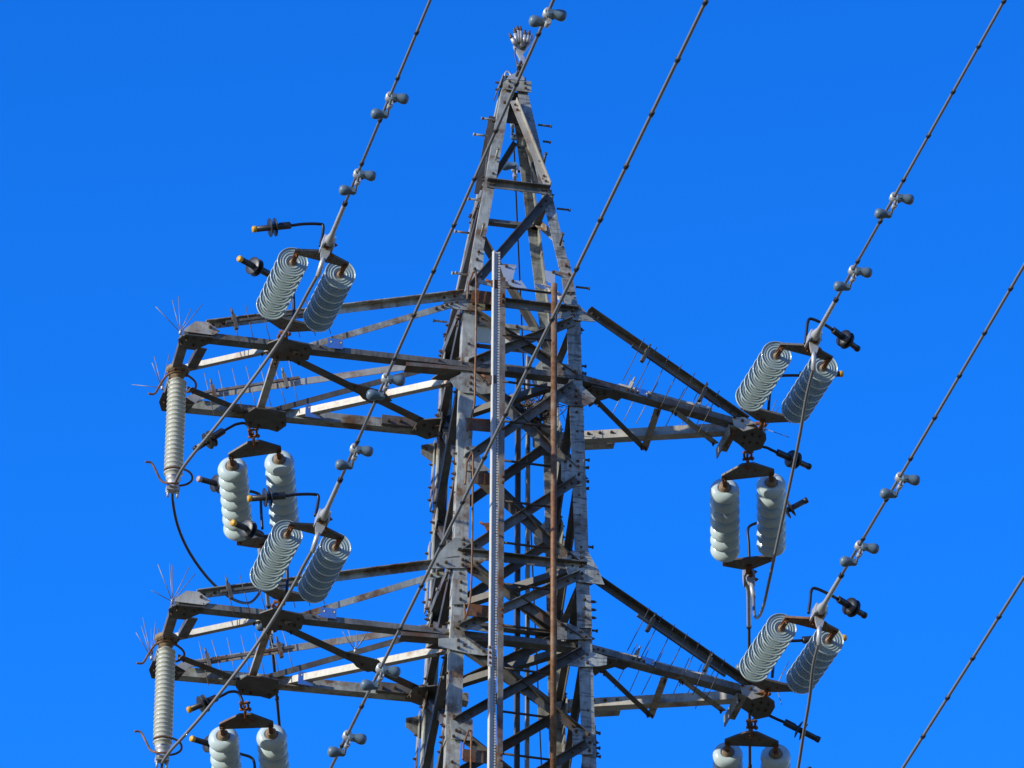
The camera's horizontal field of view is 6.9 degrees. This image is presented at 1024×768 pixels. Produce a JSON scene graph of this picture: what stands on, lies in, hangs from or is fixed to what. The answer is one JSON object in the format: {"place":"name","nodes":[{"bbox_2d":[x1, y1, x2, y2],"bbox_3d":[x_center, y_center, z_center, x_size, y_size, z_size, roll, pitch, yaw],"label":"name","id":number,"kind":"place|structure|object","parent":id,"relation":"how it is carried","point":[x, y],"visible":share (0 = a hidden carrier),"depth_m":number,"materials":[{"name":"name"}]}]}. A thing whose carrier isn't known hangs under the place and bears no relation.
{"place":"outdoors","nodes":[
{"label":"outdoors","id":0,"kind":"place"},
{"bbox_2d":[0,0,1023,767],"label":"sky","id":1,"kind":"structure","parent":0,"point":[144,143],"materials":[{"name":"blue"}]},
{"bbox_2d":[329,0,708,767],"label":"conductor","id":2,"kind":"object","parent":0,"point":[581,258],"visible":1,"depth_m":58.40,"materials":[{"name":"metal"}]},
{"bbox_2d":[327,730,366,757],"bbox_3d":[-1.247,2.706,64.519,0.145,0.190,0.439,16,-34,-24],"label":"vibration damper","id":3,"kind":"object","parent":2,"relation":"attached to","point":[334,751],"visible":1,"depth_m":64.52,"materials":[{"name":"metal"}]},
{"bbox_2d":[360,663,400,690],"bbox_3d":[-0.976,2.158,63.338,0.145,0.190,0.439,16,-34,-24],"label":"vibration damper","id":4,"kind":"object","parent":2,"relation":"attached to","point":[391,671],"visible":1,"depth_m":63.34,"materials":[{"name":"metal"}]},
{"bbox_3d":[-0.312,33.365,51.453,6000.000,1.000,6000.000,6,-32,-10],"label":"ground","id":5,"kind":"structure","parent":0,"visible":0},
{"bbox_2d":[149,74,774,767],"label":"transmission tower","id":6,"kind":"structure","parent":5,"relation":"on","point":[443,696],"depth_m":70.65,"materials":[{"name":"metal"}]},
{"bbox_2d":[136,618,158,659],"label":"spike fan","id":7,"kind":"object","parent":6,"relation":"attached to","point":[151,655],"visible":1,"depth_m":70.15},
{"bbox_2d":[132,353,169,389],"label":"spike fan","id":8,"kind":"object","parent":6,"relation":"attached to","point":[162,387],"visible":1,"depth_m":71.47},
{"bbox_2d":[134,632,185,767],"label":"post insulator","id":9,"kind":"object","parent":6,"relation":"attached to","point":[163,738],"visible":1,"depth_m":69.33,"materials":[{"name":"ceramic"}]},
{"bbox_2d":[145,364,196,497],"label":"post insulator","id":10,"kind":"object","parent":6,"relation":"attached to","point":[175,425],"visible":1,"depth_m":70.64,"materials":[{"name":"ceramic"}]},
{"bbox_2d":[171,493,261,604],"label":"jumper cable","id":11,"kind":"object","parent":10,"relation":"hanging from","point":[194,559],"visible":0.81,"depth_m":71.17,"materials":[{"name":"black rubber"}]},
{"bbox_2d":[151,563,194,603],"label":"spike fan","id":12,"kind":"object","parent":6,"relation":"attached to","point":[172,598],"visible":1,"depth_m":69.25},
{"bbox_2d":[156,296,201,334],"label":"spike fan","id":13,"kind":"object","parent":6,"relation":"attached to","point":[180,331],"visible":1,"depth_m":70.56},
{"bbox_2d":[186,690,289,767],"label":"tension insulator set","id":14,"kind":"object","parent":6,"relation":"attached to","point":[220,744],"visible":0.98,"depth_m":70.93,"materials":[{"name":"ceramic"}]},
{"bbox_2d":[192,422,299,608],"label":"tension insulator set","id":15,"kind":"object","parent":6,"relation":"attached to","point":[229,482],"visible":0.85,"depth_m":72.31,"materials":[{"name":"ceramic"}]},
{"bbox_2d":[267,608,280,725],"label":"conductor","id":16,"kind":"object","parent":15,"relation":"attached to","point":[276,696],"visible":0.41,"depth_m":75.17,"materials":[{"name":"black rubber"}]},
{"bbox_2d":[255,623,284,647],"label":"vibration damper","id":17,"kind":"object","parent":16,"relation":"attached to","point":[259,627],"visible":0.34,"depth_m":74.20,"materials":[{"name":"metal"}]},
{"bbox_2d":[197,631,294,684],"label":"spike bar","id":18,"kind":"object","parent":6,"relation":"attached to","point":[207,660],"visible":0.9,"depth_m":70.26,"materials":[{"name":"metal"}]},
{"bbox_2d":[203,362,299,414],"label":"spike bar","id":19,"kind":"object","parent":6,"relation":"attached to","point":[284,380],"visible":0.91,"depth_m":71.60,"materials":[{"name":"metal"}]},
{"bbox_2d":[220,566,324,614],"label":"spike bar","id":20,"kind":"object","parent":6,"relation":"attached to","point":[229,590],"visible":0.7,"depth_m":69.29,"materials":[{"name":"metal"}]},
{"bbox_2d":[226,300,330,344],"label":"spike bar","id":21,"kind":"object","parent":6,"relation":"attached to","point":[234,321],"visible":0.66,"depth_m":70.61,"materials":[{"name":"metal"}]},
{"bbox_2d":[230,477,350,609],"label":"tension insulator set","id":22,"kind":"object","parent":6,"relation":"attached to","point":[279,549],"visible":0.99,"depth_m":68.03,"materials":[{"name":"ceramic"}]},
{"bbox_2d":[161,552,312,763],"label":"jumper cable","id":23,"kind":"object","parent":22,"relation":"attached to","point":[205,711],"visible":1,"depth_m":68.14,"materials":[{"name":"metal"}]},
{"bbox_2d":[339,0,554,480],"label":"conductor","id":24,"kind":"object","parent":22,"relation":"attached to","point":[474,179],"visible":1,"depth_m":62.69,"materials":[{"name":"metal"}]},
{"bbox_2d":[335,443,372,469],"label":"vibration damper","id":25,"kind":"object","parent":24,"relation":"attached to","point":[366,451],"visible":1,"depth_m":66.21,"materials":[{"name":"metal"}]},
{"bbox_2d":[366,372,404,400],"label":"vibration damper","id":26,"kind":"object","parent":24,"relation":"attached to","point":[397,380],"visible":1,"depth_m":65.03,"materials":[{"name":"metal"}]},
{"bbox_2d":[529,7,566,27],"bbox_3d":[0.249,-2.561,59.624,0.144,0.144,0.296,27,-40,-37],"label":"vibration damper","id":27,"kind":"object","parent":24,"relation":"attached to","point":[548,16],"visible":1,"depth_m":59.60,"materials":[{"name":"metal"}]},
{"bbox_2d":[237,200,355,339],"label":"tension insulator set","id":28,"kind":"object","parent":6,"relation":"attached to","point":[285,275],"visible":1,"depth_m":69.42,"materials":[{"name":"ceramic"}]},
{"bbox_2d":[174,277,317,484],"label":"jumper cable","id":29,"kind":"object","parent":28,"relation":"attached to","point":[217,424],"visible":1,"depth_m":69.50,"materials":[{"name":"metal"}]},
{"bbox_2d":[344,0,431,204],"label":"conductor","id":30,"kind":"object","parent":28,"relation":"attached to","point":[397,78],"visible":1,"depth_m":66.22,"materials":[{"name":"metal"}]},
{"bbox_2d":[339,168,375,195],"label":"vibration damper","id":31,"kind":"object","parent":30,"relation":"attached to","point":[369,175],"visible":1,"depth_m":67.60,"materials":[{"name":"metal"}]},
{"bbox_2d":[371,92,408,118],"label":"vibration damper","id":32,"kind":"object","parent":30,"relation":"attached to","point":[401,98],"visible":1,"depth_m":66.38,"materials":[{"name":"metal"}]},
{"bbox_2d":[342,630,367,652],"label":"spike fan","id":33,"kind":"object","parent":6,"relation":"attached to","point":[355,649],"visible":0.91,"depth_m":70.03},
{"bbox_2d":[479,250,499,767],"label":"safety rail","id":34,"kind":"object","parent":6,"relation":"attached to","point":[491,526],"visible":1,"depth_m":69.94,"materials":[{"name":"metal"}]},
{"bbox_2d":[477,321,536,353],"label":"panel","id":35,"kind":"object","parent":6,"relation":"attached to","point":[483,333],"visible":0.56,"depth_m":72.27,"materials":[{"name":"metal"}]},
{"bbox_2d":[462,271,556,767],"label":"ladder","id":36,"kind":"object","parent":6,"relation":"attached to","point":[470,755],"visible":0.98,"depth_m":70.05,"materials":[{"name":"metal"}]},
{"bbox_2d":[504,25,532,80],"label":"earth wire clamp","id":37,"kind":"object","parent":6,"relation":"on","point":[521,41],"visible":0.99,"depth_m":72.94,"materials":[{"name":"metal"}]},
{"bbox_2d":[513,129,541,764],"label":"conductor","id":38,"kind":"object","parent":6,"relation":"attached to","point":[525,403],"visible":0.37,"depth_m":75.94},
{"bbox_2d":[502,161,522,192],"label":"vibration damper","id":39,"kind":"object","parent":38,"relation":"attached to","point":[514,167],"visible":0.56,"depth_m":73.76,"materials":[{"name":"metal"}]},
{"bbox_2d":[510,124,515,139],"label":"vibration damper","id":40,"kind":"object","parent":38,"relation":"attached to","point":[513,135],"visible":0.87,"depth_m":73.39,"materials":[{"name":"metal"}]},
{"bbox_2d":[613,375,711,437],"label":"spike bar","id":41,"kind":"object","parent":6,"relation":"attached to","point":[631,385],"visible":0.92,"depth_m":72.01,"materials":[{"name":"metal"}]},
{"bbox_2d":[615,644,717,708],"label":"spike bar","id":42,"kind":"object","parent":6,"relation":"attached to","point":[636,653],"visible":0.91,"depth_m":70.69,"materials":[{"name":"metal"}]},
{"bbox_2d":[623,338,720,432],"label":"spike bar","id":43,"kind":"object","parent":6,"relation":"attached to","point":[645,355],"visible":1,"depth_m":71.46,"materials":[{"name":"metal"}]},
{"bbox_2d":[627,607,725,702],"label":"spike bar","id":44,"kind":"object","parent":6,"relation":"attached to","point":[707,662],"visible":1,"depth_m":70.14,"materials":[{"name":"metal"}]},
{"bbox_2d":[709,445,811,629],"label":"tension insulator set","id":45,"kind":"object","parent":6,"relation":"attached to","point":[724,491],"visible":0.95,"depth_m":72.69,"materials":[{"name":"ceramic"}]},
{"bbox_2d":[747,629,751,767],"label":"conductor","id":46,"kind":"object","parent":45,"relation":"attached to","point":[749,715],"visible":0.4,"depth_m":75.44,"materials":[{"name":"black rubber"}]},
{"bbox_2d":[712,715,820,767],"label":"tension insulator set","id":47,"kind":"object","parent":6,"relation":"attached to","point":[728,753],"visible":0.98,"depth_m":71.09,"materials":[{"name":"ceramic"}]},
{"bbox_2d":[747,400,787,436],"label":"spike fan","id":48,"kind":"object","parent":6,"relation":"attached to","point":[764,429],"visible":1,"depth_m":71.73},
{"bbox_2d":[777,661,788,704],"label":"spike fan","id":49,"kind":"object","parent":6,"relation":"attached to","point":[780,678],"visible":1,"depth_m":70.55},
{"bbox_2d":[735,297,860,430],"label":"tension insulator set","id":50,"kind":"object","parent":6,"relation":"attached to","point":[764,375],"visible":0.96,"depth_m":70.56,"materials":[{"name":"ceramic"}]},
{"bbox_2d":[752,371,813,619],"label":"jumper cable","id":51,"kind":"object","parent":50,"relation":"attached to","point":[785,503],"visible":1,"depth_m":70.98,"materials":[{"name":"metal"}]},
{"bbox_2d":[835,0,1006,300],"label":"conductor","id":52,"kind":"object","parent":50,"relation":"attached to","point":[928,135],"visible":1,"depth_m":66.60,"materials":[{"name":"metal"}]},
{"bbox_2d":[834,265,871,291],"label":"vibration damper","id":53,"kind":"object","parent":52,"relation":"attached to","point":[865,272],"visible":1,"depth_m":68.79,"materials":[{"name":"metal"}]},
{"bbox_2d":[874,192,913,218],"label":"vibration damper","id":54,"kind":"object","parent":52,"relation":"attached to","point":[907,199],"visible":1,"depth_m":67.58,"materials":[{"name":"metal"}]},
{"bbox_2d":[739,573,867,697],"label":"tension insulator set","id":55,"kind":"object","parent":6,"relation":"attached to","point":[773,640],"visible":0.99,"depth_m":69.24,"materials":[{"name":"ceramic"}]},
{"bbox_2d":[797,646,818,767],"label":"jumper cable","id":56,"kind":"object","parent":55,"relation":"attached to","point":[808,706],"visible":1,"depth_m":69.54,"materials":[{"name":"metal"}]},
{"bbox_2d":[840,263,1023,576],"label":"conductor","id":57,"kind":"object","parent":55,"relation":"attached to","point":[935,416],"visible":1,"depth_m":65.05,"materials":[{"name":"metal"}]},
{"bbox_2d":[840,540,878,566],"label":"vibration damper","id":58,"kind":"object","parent":57,"relation":"attached to","point":[871,548],"visible":1,"depth_m":67.44,"materials":[{"name":"metal"}]},
{"bbox_2d":[880,472,919,498],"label":"vibration damper","id":59,"kind":"object","parent":57,"relation":"attached to","point":[913,480],"visible":1,"depth_m":66.25,"materials":[{"name":"metal"}]},
{"bbox_2d":[901,575,1023,767],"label":"conductor","id":60,"kind":"object","parent":6,"relation":"attached to","point":[971,660],"visible":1,"depth_m":62.77,"materials":[{"name":"metal"}]}
]}

